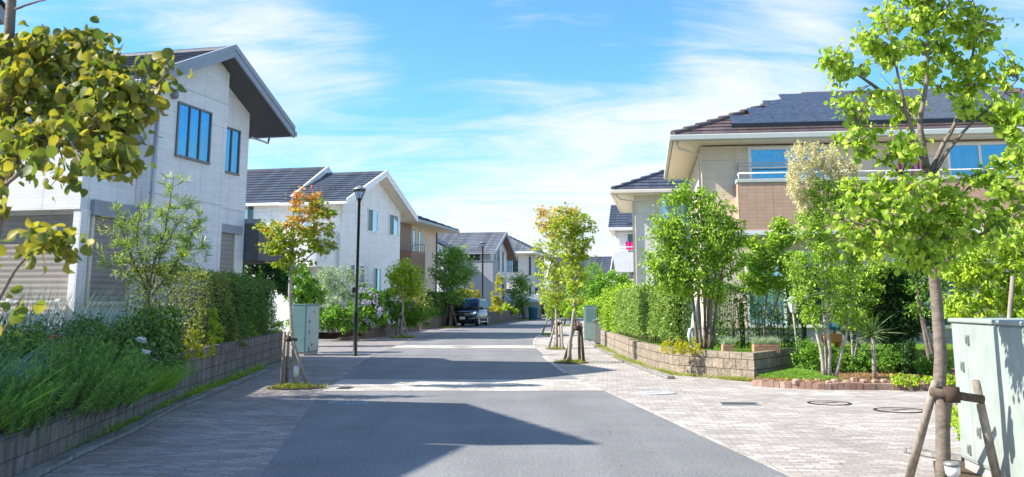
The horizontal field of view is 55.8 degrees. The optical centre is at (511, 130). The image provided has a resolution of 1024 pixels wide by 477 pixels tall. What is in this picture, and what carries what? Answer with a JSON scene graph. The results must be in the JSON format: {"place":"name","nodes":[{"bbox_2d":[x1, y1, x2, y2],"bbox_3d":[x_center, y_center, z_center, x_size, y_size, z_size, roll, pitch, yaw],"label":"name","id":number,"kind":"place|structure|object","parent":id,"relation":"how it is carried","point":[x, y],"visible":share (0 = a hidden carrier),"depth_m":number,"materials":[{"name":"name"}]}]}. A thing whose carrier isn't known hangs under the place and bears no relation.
{"place":"outdoors","nodes":[
{"label":"outdoors","id":0,"kind":"place"},
{"bbox_2d":[42,324,495,476],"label":"pavement","id":1,"kind":"structure","parent":0,"point":[254,445],"depth_m":12.55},
{"bbox_2d":[0,381,179,476],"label":"block wall","id":2,"kind":"structure","parent":1,"relation":"on","point":[20,452],"depth_m":10.16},
{"bbox_2d":[0,0,192,337],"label":"katsura tree","id":3,"kind":"object","parent":1,"relation":"on","point":[105,91],"visible":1,"depth_m":3.31,"materials":[{"name":"green plant"}]},
{"bbox_2d":[13,358,290,476],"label":"kerb","id":4,"kind":"structure","parent":1,"relation":"on","point":[51,464],"depth_m":11.84,"materials":[{"name":"concrete"}]},
{"bbox_2d":[64,363,270,451],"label":"weeds","id":5,"kind":"object","parent":1,"relation":"on","point":[223,381],"visible":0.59,"depth_m":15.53,"materials":[{"name":"green plant"}]},
{"bbox_2d":[173,331,284,399],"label":"block wall","id":6,"kind":"structure","parent":1,"relation":"on","point":[233,356],"depth_m":20.55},
{"bbox_2d":[242,264,293,299],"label":"evergreen bush","id":7,"kind":"object","parent":1,"relation":"on","point":[276,274],"visible":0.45,"depth_m":32.34,"materials":[{"name":"green plant"}]},
{"bbox_2d":[280,331,308,385],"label":"tree stakes","id":8,"kind":"object","parent":1,"relation":"on","point":[288,338],"visible":0.87,"depth_m":18.94,"materials":[{"name":"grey wood"}]},
{"bbox_2d":[267,385,322,388],"bbox_3d":[-4.213,4.975,18.799,1.100,0.001,0.975,0,-10,0],"label":"tree pit","id":9,"kind":"object","parent":1,"relation":"on","point":[296,388],"visible":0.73,"depth_m":18.45,"materials":[{"name":"soil"}]},
{"bbox_2d":[252,185,342,383],"bbox_3d":[-4.291,3.045,19.229,1.788,3.993,1.203,4,-11,-21],"label":"maple tree","id":10,"kind":"object","parent":9,"relation":"on","point":[282,244],"visible":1,"depth_m":19.33,"materials":[{"name":"green plant"}]},
{"bbox_2d":[282,260,328,330],"bbox_3d":[-8.202,6.551,37.473,2.124,3.168,1.819,0,-10,0],"label":"evergreen bush","id":11,"kind":"object","parent":1,"relation":"on","point":[305,291],"visible":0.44,"depth_m":37.22,"materials":[{"name":"green plant"}]},
{"bbox_2d":[293,304,319,355],"bbox_3d":[-6.614,6.373,31.039,0.490,1.620,1.040,-2,-10,14],"label":"utility cabinet","id":12,"kind":"object","parent":1,"relation":"on","point":[306,323],"visible":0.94,"depth_m":30.67,"materials":[{"name":"metal"}]},
{"bbox_2d":[308,263,368,332],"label":"olive bush","id":13,"kind":"object","parent":1,"relation":"on","point":[343,291],"visible":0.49,"depth_m":43.71,"materials":[{"name":"green plant"}]},
{"bbox_2d":[319,329,361,337],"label":"garden bed","id":14,"kind":"object","parent":1,"relation":"on","point":[334,335],"visible":0.21,"depth_m":45.56,"materials":[{"name":"soil"}]},
{"bbox_2d":[244,166,418,334],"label":"house","id":15,"kind":"structure","parent":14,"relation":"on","point":[386,208],"depth_m":48.86,"materials":[{"name":"white paint"}]},
{"bbox_2d":[367,208,377,232],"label":"window","id":16,"kind":"structure","parent":15,"relation":"in","point":[372,215],"depth_m":49.72,"materials":[{"name":"blue glass"}]},
{"bbox_2d":[319,299,370,334],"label":"leafy bush","id":17,"kind":"object","parent":1,"relation":"on","point":[331,321],"visible":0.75,"depth_m":42.48,"materials":[{"name":"green plant"}]},
{"bbox_2d":[352,185,365,355],"bbox_3d":[-4.930,4.417,30.836,0.440,5.400,0.440,0,-10,0],"label":"street lamp","id":18,"kind":"object","parent":1,"relation":"on","point":[359,191],"visible":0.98,"depth_m":30.79,"materials":[{"name":"black metal"}]},
{"bbox_2d":[358,284,389,330],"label":"hydrangea bush","id":19,"kind":"object","parent":1,"relation":"on","point":[373,307],"visible":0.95,"depth_m":43.15,"materials":[{"name":"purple plant"}]},
{"bbox_2d":[362,322,418,338],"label":"block wall","id":20,"kind":"structure","parent":1,"relation":"on","point":[381,330],"depth_m":48.89,"materials":[{"name":"grey concrete"}]},
{"bbox_2d":[375,288,437,328],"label":"leafy bush","id":21,"kind":"object","parent":1,"relation":"on","point":[414,317],"visible":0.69,"depth_m":48.93,"materials":[{"name":"green plant"}]},
{"bbox_2d":[427,243,480,326],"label":"street tree","id":22,"kind":"object","parent":1,"relation":"on","point":[451,278],"visible":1,"depth_m":68.58,"materials":[{"name":"green plant"}]},
{"bbox_2d":[323,379,603,390],"bbox_3d":[-0.971,5.094,19.418,5.404,0.001,2.759,0,-10,0],"label":"crossing band","id":23,"kind":"object","parent":1,"relation":"on","point":[468,385],"visible":1,"depth_m":19.22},
{"bbox_2d":[392,345,535,347],"bbox_3d":[-1.797,8.174,36.646,5.425,0.001,2.662,0,-10,0],"label":"crossing band","id":24,"kind":"object","parent":1,"relation":"on","point":[471,346],"visible":1,"depth_m":36.83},
{"bbox_2d":[507,236,552,294],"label":"house","id":25,"kind":"structure","parent":1,"relation":"on","point":[526,256],"depth_m":114.76,"materials":[{"name":"beige paint"}]},
{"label":"garden bed","id":26,"kind":"structure","parent":1,"relation":"on","visible":0},
{"bbox_2d":[438,231,517,310],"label":"house","id":27,"kind":"structure","parent":26,"relation":"on","point":[499,252],"depth_m":96.68,"materials":[{"name":"grey"}]},
{"bbox_2d":[489,273,504,321],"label":"bamboo shrub","id":28,"kind":"object","parent":26,"relation":"on","point":[496,304],"visible":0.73,"depth_m":80.60,"materials":[{"name":"yellow plant"}]},
{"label":"garden bed","id":29,"kind":"structure","parent":1,"relation":"on","visible":0},
{"bbox_2d":[0,319,70,415],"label":"conifer bush","id":30,"kind":"object","parent":29,"relation":"on","point":[4,338],"visible":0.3,"depth_m":11.16,"materials":[{"name":"green plant"}]},
{"bbox_2d":[0,358,76,440],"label":"rosemary bush","id":31,"kind":"object","parent":29,"relation":"on","point":[30,419],"visible":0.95,"depth_m":9.13,"materials":[{"name":"green plant"}]},
{"bbox_2d":[0,333,92,395],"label":"grass clump","id":32,"kind":"object","parent":29,"relation":"on","point":[18,373],"visible":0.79,"depth_m":9.48,"materials":[{"name":"green plant"}]},
{"bbox_2d":[0,291,100,360],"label":"silver grass","id":33,"kind":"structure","parent":29,"relation":"on","point":[58,327],"depth_m":12.61,"materials":[{"name":"plant"}]},
{"bbox_2d":[0,329,162,430],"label":"rosemary bush","id":34,"kind":"object","parent":29,"relation":"on","point":[116,379],"visible":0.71,"depth_m":10.80,"materials":[{"name":"green plant"}]},
{"bbox_2d":[0,307,187,379],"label":"conifer bush","id":35,"kind":"object","parent":29,"relation":"on","point":[123,338],"visible":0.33,"depth_m":14.07,"materials":[{"name":"green plant"}]},
{"bbox_2d":[115,302,190,371],"bbox_3d":[-5.797,3.388,15.347,1.307,1.319,1.221,0,-10,0],"label":"conifer bush","id":36,"kind":"object","parent":29,"relation":"on","point":[175,315],"visible":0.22,"depth_m":15.39,"materials":[{"name":"green plant"}]},
{"bbox_2d":[106,341,202,394],"bbox_3d":[-5.246,3.394,14.032,1.710,0.742,2.654,0,-10,0],"label":"baby breath","id":37,"kind":"object","parent":29,"relation":"on","point":[172,380],"visible":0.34,"depth_m":13.97,"materials":[{"name":"green plant"}]},
{"label":"tree pit","id":38,"kind":"structure","parent":1,"relation":"on","visible":0},
{"bbox_2d":[383,257,428,335],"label":"street tree","id":39,"kind":"object","parent":38,"relation":"on","point":[406,278],"visible":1,"depth_m":47.91,"materials":[{"name":"green plant"}]},
{"bbox_2d":[340,349,577,379],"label":"road","id":40,"kind":"structure","parent":0,"point":[460,364],"depth_m":25.53,"materials":[{"name":"grey asphalt"}]},
{"bbox_2d":[399,316,583,344],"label":"road","id":41,"kind":"structure","parent":0,"point":[524,332],"depth_m":51.41,"materials":[{"name":"grey asphalt"}]},
{"bbox_2d":[452,298,489,325],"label":"minivan","id":42,"kind":"object","parent":41,"relation":"on","point":[475,311],"visible":0.84,"depth_m":70.75,"materials":[{"name":"black paint"}]},
{"bbox_2d":[488,310,516,324],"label":"block wall","id":43,"kind":"structure","parent":41,"relation":"on","point":[505,316],"depth_m":83.19,"materials":[{"name":"grey concrete"}]},
{"bbox_2d":[505,267,535,318],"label":"street tree","id":44,"kind":"object","parent":41,"relation":"on","point":[520,286],"visible":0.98,"depth_m":100.72,"materials":[{"name":"green plant"}]},
{"bbox_2d":[507,294,541,318],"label":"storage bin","id":45,"kind":"object","parent":41,"relation":"on","point":[534,301],"visible":0.2,"depth_m":104.15,"materials":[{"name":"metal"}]},
{"bbox_2d":[546,256,614,312],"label":"house","id":46,"kind":"structure","parent":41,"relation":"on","point":[607,262],"depth_m":128.90,"materials":[{"name":"grey paint"}]},
{"bbox_2d":[0,0,1023,290],"label":"sky","id":47,"kind":"structure","parent":0,"point":[484,114],"materials":[{"name":"blue"}]},
{"bbox_2d":[259,391,789,476],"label":"road","id":48,"kind":"structure","parent":0,"point":[523,434],"depth_m":11.51,"materials":[{"name":"grey asphalt"}]},
{"bbox_2d":[496,316,961,476],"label":"pavement","id":49,"kind":"structure","parent":0,"point":[857,451],"depth_m":13.88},
{"bbox_2d":[563,321,584,361],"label":"tree stakes","id":50,"kind":"object","parent":49,"relation":"on","point":[578,327],"visible":0.72,"depth_m":27.06,"materials":[{"name":"brown wood"}]},
{"bbox_2d":[584,305,595,340],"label":"utility cabinet","id":51,"kind":"object","parent":49,"relation":"on","point":[589,314],"visible":0.88,"depth_m":42.32,"materials":[{"name":"metal"}]},
{"bbox_2d":[581,269,632,299],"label":"leafy bush","id":52,"kind":"object","parent":49,"relation":"on","point":[598,284],"visible":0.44,"depth_m":49.12,"materials":[{"name":"green plant"}]},
{"bbox_2d":[601,330,634,357],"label":"block wall","id":53,"kind":"structure","parent":49,"relation":"on","point":[618,343],"depth_m":31.58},
{"bbox_2d":[608,205,635,287],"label":"house","id":54,"kind":"structure","parent":49,"relation":"on","point":[620,227],"depth_m":59.56,"materials":[{"name":"white paint"}]},
{"bbox_2d":[583,337,674,378],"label":"kerb","id":55,"kind":"structure","parent":49,"relation":"on","point":[659,373],"depth_m":24.56,"materials":[{"name":"concrete"}]},
{"bbox_2d":[594,344,754,381],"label":"weeds","id":56,"kind":"object","parent":49,"relation":"on","point":[724,377],"visible":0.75,"depth_m":22.26,"materials":[{"name":"green plant"}]},
{"bbox_2d":[606,391,796,476],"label":"road edging","id":57,"kind":"object","parent":49,"relation":"on","point":[744,454],"visible":0.67,"depth_m":11.37,"materials":[{"name":"white concrete"}]},
{"bbox_2d":[629,340,794,379],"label":"block wall","id":58,"kind":"structure","parent":49,"relation":"on","point":[750,365],"depth_m":21.63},
{"bbox_2d":[660,336,704,354],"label":"box shrub","id":59,"kind":"object","parent":58,"relation":"on","point":[683,348],"visible":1,"depth_m":21.71,"materials":[{"name":"yellow plant"}]},
{"bbox_2d":[756,367,954,383],"bbox_3d":[10.423,5.306,20.868,11.153,0.100,5.247,0,-10,0],"label":"mulch bed","id":60,"kind":"object","parent":49,"relation":"on","point":[952,373],"visible":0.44,"depth_m":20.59,"materials":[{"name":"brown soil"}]},
{"bbox_2d":[757,367,843,380],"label":"ground cover","id":61,"kind":"object","parent":60,"relation":"on","point":[794,373],"visible":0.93,"depth_m":19.82,"materials":[{"name":"green plant"}]},
{"bbox_2d":[785,335,835,371],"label":"shrub","id":62,"kind":"object","parent":60,"relation":"on","point":[811,361],"visible":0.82,"depth_m":21.51,"materials":[{"name":"green plant"}]},
{"bbox_2d":[772,139,883,376],"bbox_3d":[6.549,2.610,20.140,2.174,4.935,1.165,0,-10,0],"label":"blossom tree","id":63,"kind":"object","parent":60,"relation":"on","point":[830,274],"visible":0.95,"depth_m":20.10,"materials":[{"name":"green plant"}]},
{"bbox_2d":[752,380,955,390],"bbox_3d":[6.732,4.885,18.530,4.143,0.147,0.694,-2,-10,12],"label":"brick edging","id":64,"kind":"object","parent":60,"relation":"on","point":[826,386],"visible":0.65,"depth_m":18.36,"materials":[{"name":"brown brick"}]},
{"bbox_2d":[831,345,878,372],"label":"shrub","id":65,"kind":"object","parent":60,"relation":"on","point":[860,365],"visible":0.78,"depth_m":21.60,"materials":[{"name":"green plant"}]},
{"bbox_2d":[828,259,896,371],"bbox_3d":[7.937,4.094,21.836,1.706,2.757,0.979,0,-10,0],"label":"garden tree","id":66,"kind":"object","parent":60,"relation":"on","point":[869,285],"visible":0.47,"depth_m":21.81,"materials":[{"name":"green plant"}]},
{"bbox_2d":[842,312,903,378],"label":"dracaena palm","id":67,"kind":"object","parent":60,"relation":"on","point":[871,332],"visible":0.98,"depth_m":19.67,"materials":[{"name":"green plant"}]},
{"bbox_2d":[863,344,903,372],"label":"shrub","id":68,"kind":"object","parent":60,"relation":"on","point":[882,361],"visible":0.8,"depth_m":21.25,"materials":[{"name":"green plant"}]},
{"bbox_2d":[844,260,932,356],"bbox_3d":[8.723,4.180,22.079,2.306,2.731,1.373,0,-10,0],"label":"holly tree","id":69,"kind":"object","parent":60,"relation":"on","point":[895,297],"visible":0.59,"depth_m":21.90,"materials":[{"name":"green plant"}]},
{"bbox_2d":[889,372,919,387],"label":"ground plant","id":70,"kind":"object","parent":60,"relation":"on","point":[902,381],"visible":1,"depth_m":18.08,"materials":[{"name":"green plant"}]},
{"bbox_2d":[886,339,925,373],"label":"shrub","id":71,"kind":"object","parent":60,"relation":"on","point":[908,363],"visible":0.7,"depth_m":21.14,"materials":[{"name":"green plant"}]},
{"bbox_2d":[885,238,950,362],"bbox_3d":[9.001,3.806,21.171,1.615,3.059,0.945,0,-10,0],"label":"garden tree","id":72,"kind":"object","parent":60,"relation":"on","point":[917,288],"visible":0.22,"depth_m":21.13,"materials":[{"name":"green plant"}]},
{"bbox_2d":[913,353,953,376],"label":"shrub","id":73,"kind":"object","parent":60,"relation":"on","point":[924,365],"visible":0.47,"depth_m":19.98,"materials":[{"name":"green plant"}]},
{"bbox_2d":[873,407,922,412],"bbox_3d":[5.919,4.272,14.775,0.760,0.027,0.760,3,-11,-17],"label":"manhole cover","id":74,"kind":"object","parent":49,"relation":"on","point":[896,410],"visible":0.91,"depth_m":14.70,"materials":[{"name":"metal"}]},
{"bbox_2d":[903,447,964,460],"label":"kerb","id":75,"kind":"structure","parent":49,"relation":"on","point":[931,454],"depth_m":10.26,"materials":[{"name":"concrete"}]},
{"bbox_2d":[933,460,981,476],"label":"tree pit","id":76,"kind":"object","parent":49,"relation":"on","point":[964,472],"visible":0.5,"depth_m":9.30,"materials":[{"name":"soil"}]},
{"bbox_2d":[813,0,1023,476],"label":"katsura tree","id":77,"kind":"object","parent":76,"relation":"on","point":[1004,117],"visible":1,"depth_m":8.53,"materials":[{"name":"green plant"}]},
{"bbox_2d":[905,380,1001,476],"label":"tree stakes","id":78,"kind":"object","parent":76,"relation":"on","point":[950,395],"visible":0.8,"depth_m":8.37,"materials":[{"name":"brown wood"}]},
{"bbox_2d":[929,224,1023,328],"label":"lime tree","id":79,"kind":"object","parent":49,"relation":"on","point":[990,295],"visible":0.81,"depth_m":15.22,"materials":[{"name":"green plant"}]},
{"bbox_2d":[948,318,1023,476],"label":"utility cabinet","id":80,"kind":"object","parent":49,"relation":"on","point":[989,354],"visible":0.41,"depth_m":8.67,"materials":[{"name":"metal"}]},
{"label":"tree pit","id":81,"kind":"structure","parent":49,"relation":"on","visible":0},
{"bbox_2d":[540,202,598,361],"bbox_3d":[1.672,4.202,27.173,1.553,4.495,1.503,8,-13,-38],"label":"maple tree","id":82,"kind":"object","parent":81,"relation":"on","point":[572,224],"visible":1,"depth_m":27.13,"materials":[{"name":"green plant"}]},
{"label":"tree pit","id":83,"kind":"structure","parent":49,"relation":"on","visible":0},
{"bbox_2d":[530,204,570,346],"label":"maple tree","id":84,"kind":"object","parent":83,"relation":"on","point":[554,279],"visible":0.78,"depth_m":35.86,"materials":[{"name":"green plant"}]},
{"bbox_2d":[615,330,954,366],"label":"lawn","id":85,"kind":"structure","parent":0,"point":[950,352],"depth_m":23.62,"materials":[{"name":"green plant"}]},
{"bbox_2d":[597,282,634,333],"bbox_3d":[3.998,6.683,36.380,1.312,1.940,5.748,0,-10,0],"label":"hedge","id":86,"kind":"object","parent":85,"relation":"on","point":[608,300],"visible":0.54,"depth_m":35.40,"materials":[{"name":"green plant"}]},
{"bbox_2d":[610,169,692,328],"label":"house","id":87,"kind":"structure","parent":85,"relation":"on","point":[640,196],"depth_m":41.81,"materials":[{"name":"grey paint"}]},
{"bbox_2d":[611,283,695,345],"bbox_3d":[4.010,5.498,29.398,1.335,1.767,10.068,0,-10,-2],"label":"hedge","id":88,"kind":"object","parent":85,"relation":"on","point":[638,310],"visible":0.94,"depth_m":26.46,"materials":[{"name":"green plant"}]},
{"bbox_2d":[638,176,753,348],"bbox_3d":[4.282,3.069,22.717,2.688,4.029,1.414,0,-10,0],"label":"multistem tree","id":89,"kind":"object","parent":85,"relation":"on","point":[670,231],"visible":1,"depth_m":22.58,"materials":[{"name":"green plant"}]},
{"bbox_2d":[702,279,810,348],"bbox_3d":[6.063,4.590,24.029,2.805,1.915,0.898,2,-10,-10],"label":"hedge","id":90,"kind":"object","parent":85,"relation":"on","point":[736,289],"visible":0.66,"depth_m":23.90,"materials":[{"name":"green plant"}]},
{"bbox_2d":[745,335,782,353],"bbox_3d":[5.712,4.807,21.807,0.900,0.413,0.581,0,-10,0],"label":"planter box","id":91,"kind":"object","parent":85,"relation":"on","point":[762,345],"visible":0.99,"depth_m":21.71,"materials":[{"name":"brown wood"}]},
{"bbox_2d":[735,215,805,343],"bbox_3d":[6.311,3.595,23.364,1.817,3.216,1.006,0,-10,0],"label":"garden maple","id":92,"kind":"object","parent":85,"relation":"on","point":[760,263],"visible":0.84,"depth_m":23.30,"materials":[{"name":"green plant"}]},
{"bbox_2d":[643,340,952,351],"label":"grass","id":93,"kind":"structure","parent":85,"relation":"on","point":[921,346],"depth_m":24.23,"materials":[{"name":"green plant"}]},
{"bbox_2d":[821,322,861,347],"bbox_3d":[8.243,5.279,24.066,1.040,1.180,0.370,2,-10,-11],"label":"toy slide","id":94,"kind":"object","parent":85,"relation":"on","point":[836,339],"visible":0.39,"depth_m":23.94,"materials":[{"name":"orange plastic"}]},
{"bbox_2d":[664,86,1023,343],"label":"house","id":95,"kind":"structure","parent":85,"relation":"on","point":[739,157],"depth_m":28.04,"materials":[{"name":"beige paint"}]},
{"bbox_2d":[745,251,824,327],"bbox_3d":[7.843,4.547,27.815,2.170,2.160,0.095,-1,-10,8],"label":"window","id":96,"kind":"structure","parent":95,"relation":"in","point":[772,297],"depth_m":27.77,"materials":[{"name":"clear glass"}]},
{"bbox_2d":[748,145,828,178],"bbox_3d":[8.103,1.381,28.344,2.280,1.880,0.095,-1,-10,8],"label":"window","id":97,"kind":"structure","parent":95,"relation":"in","point":[755,154],"depth_m":28.49,"materials":[{"name":"blue glass"}]},
{"bbox_2d":[946,142,1013,175],"bbox_3d":[13.413,1.253,27.628,1.820,1.880,0.095,-1,-10,8],"label":"window","id":98,"kind":"structure","parent":95,"relation":"in","point":[966,155],"depth_m":27.75,"materials":[{"name":"blue glass"}]},
{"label":"garden bed","id":99,"kind":"structure","parent":0,"visible":0},
{"bbox_2d":[0,281,164,350],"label":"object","id":100,"kind":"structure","parent":99,"relation":"on","point":[55,315],"depth_m":16.10,"materials":[{"name":"green plant"}]},
{"bbox_2d":[49,297,204,345],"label":"silver grass","id":101,"kind":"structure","parent":99,"relation":"on","point":[104,320],"depth_m":15.92,"materials":[{"name":"plant"}]},
{"bbox_2d":[0,34,296,345],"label":"house","id":102,"kind":"structure","parent":99,"relation":"on","point":[224,109],"depth_m":22.55,"materials":[{"name":"paint"}]},
{"bbox_2d":[174,101,212,164],"bbox_3d":[-7.632,0.065,23.203,0.090,1.300,1.470,-2,-10,14],"label":"window","id":103,"kind":"structure","parent":102,"relation":"in","point":[193,124],"depth_m":23.19,"materials":[{"name":"blue glass"}]},
{"bbox_2d":[225,126,240,175],"bbox_3d":[-7.388,0.524,25.400,0.090,1.210,0.880,-2,-10,14],"label":"window","id":104,"kind":"structure","parent":102,"relation":"in","point":[233,139],"depth_m":25.50,"materials":[{"name":"blue glass"}]},
{"bbox_2d":[94,171,213,307],"bbox_3d":[-6.349,2.308,17.028,2.138,3.334,1.261,0,-10,0],"label":"feathery shrub","id":105,"kind":"object","parent":99,"relation":"on","point":[159,251],"visible":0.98,"depth_m":17.07,"materials":[{"name":"green plant"}]},
{"bbox_2d":[118,259,235,348],"bbox_3d":[-6.468,3.526,19.105,1.050,1.860,5.515,0,-10,-2],"label":"hedge","id":106,"kind":"object","parent":99,"relation":"on","point":[205,278],"visible":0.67,"depth_m":18.87,"materials":[{"name":"green plant"}]},
{"bbox_2d":[176,326,217,360],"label":"garden shrub","id":107,"kind":"object","parent":99,"relation":"on","point":[197,353],"visible":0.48,"depth_m":16.80,"materials":[{"name":"green plant"}]},
{"bbox_2d":[189,307,224,345],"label":"garden shrub","id":108,"kind":"object","parent":99,"relation":"on","point":[216,324],"visible":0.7,"depth_m":19.81,"materials":[{"name":"green plant"}]},
{"bbox_2d":[205,323,250,347],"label":"garden shrub","id":109,"kind":"object","parent":99,"relation":"on","point":[237,338],"visible":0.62,"depth_m":21.34,"materials":[{"name":"green plant"}]},
{"bbox_2d":[199,269,281,344],"bbox_3d":[-6.919,4.580,24.948,1.115,1.891,7.894,1,-10,-6],"label":"hedge","id":110,"kind":"object","parent":99,"relation":"on","point":[253,298],"visible":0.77,"depth_m":23.94,"materials":[{"name":"green plant"}]},
{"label":"garden bed","id":111,"kind":"structure","parent":0,"visible":0},
{"bbox_2d":[399,216,459,314],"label":"house","id":112,"kind":"structure","parent":111,"relation":"on","point":[418,242],"depth_m":70.81,"materials":[{"name":"beige paint"}]},
{"bbox_2d":[418,291,459,317],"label":"hedge","id":113,"kind":"object","parent":111,"relation":"on","point":[439,304],"visible":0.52,"depth_m":67.45,"materials":[{"name":"green plant"}]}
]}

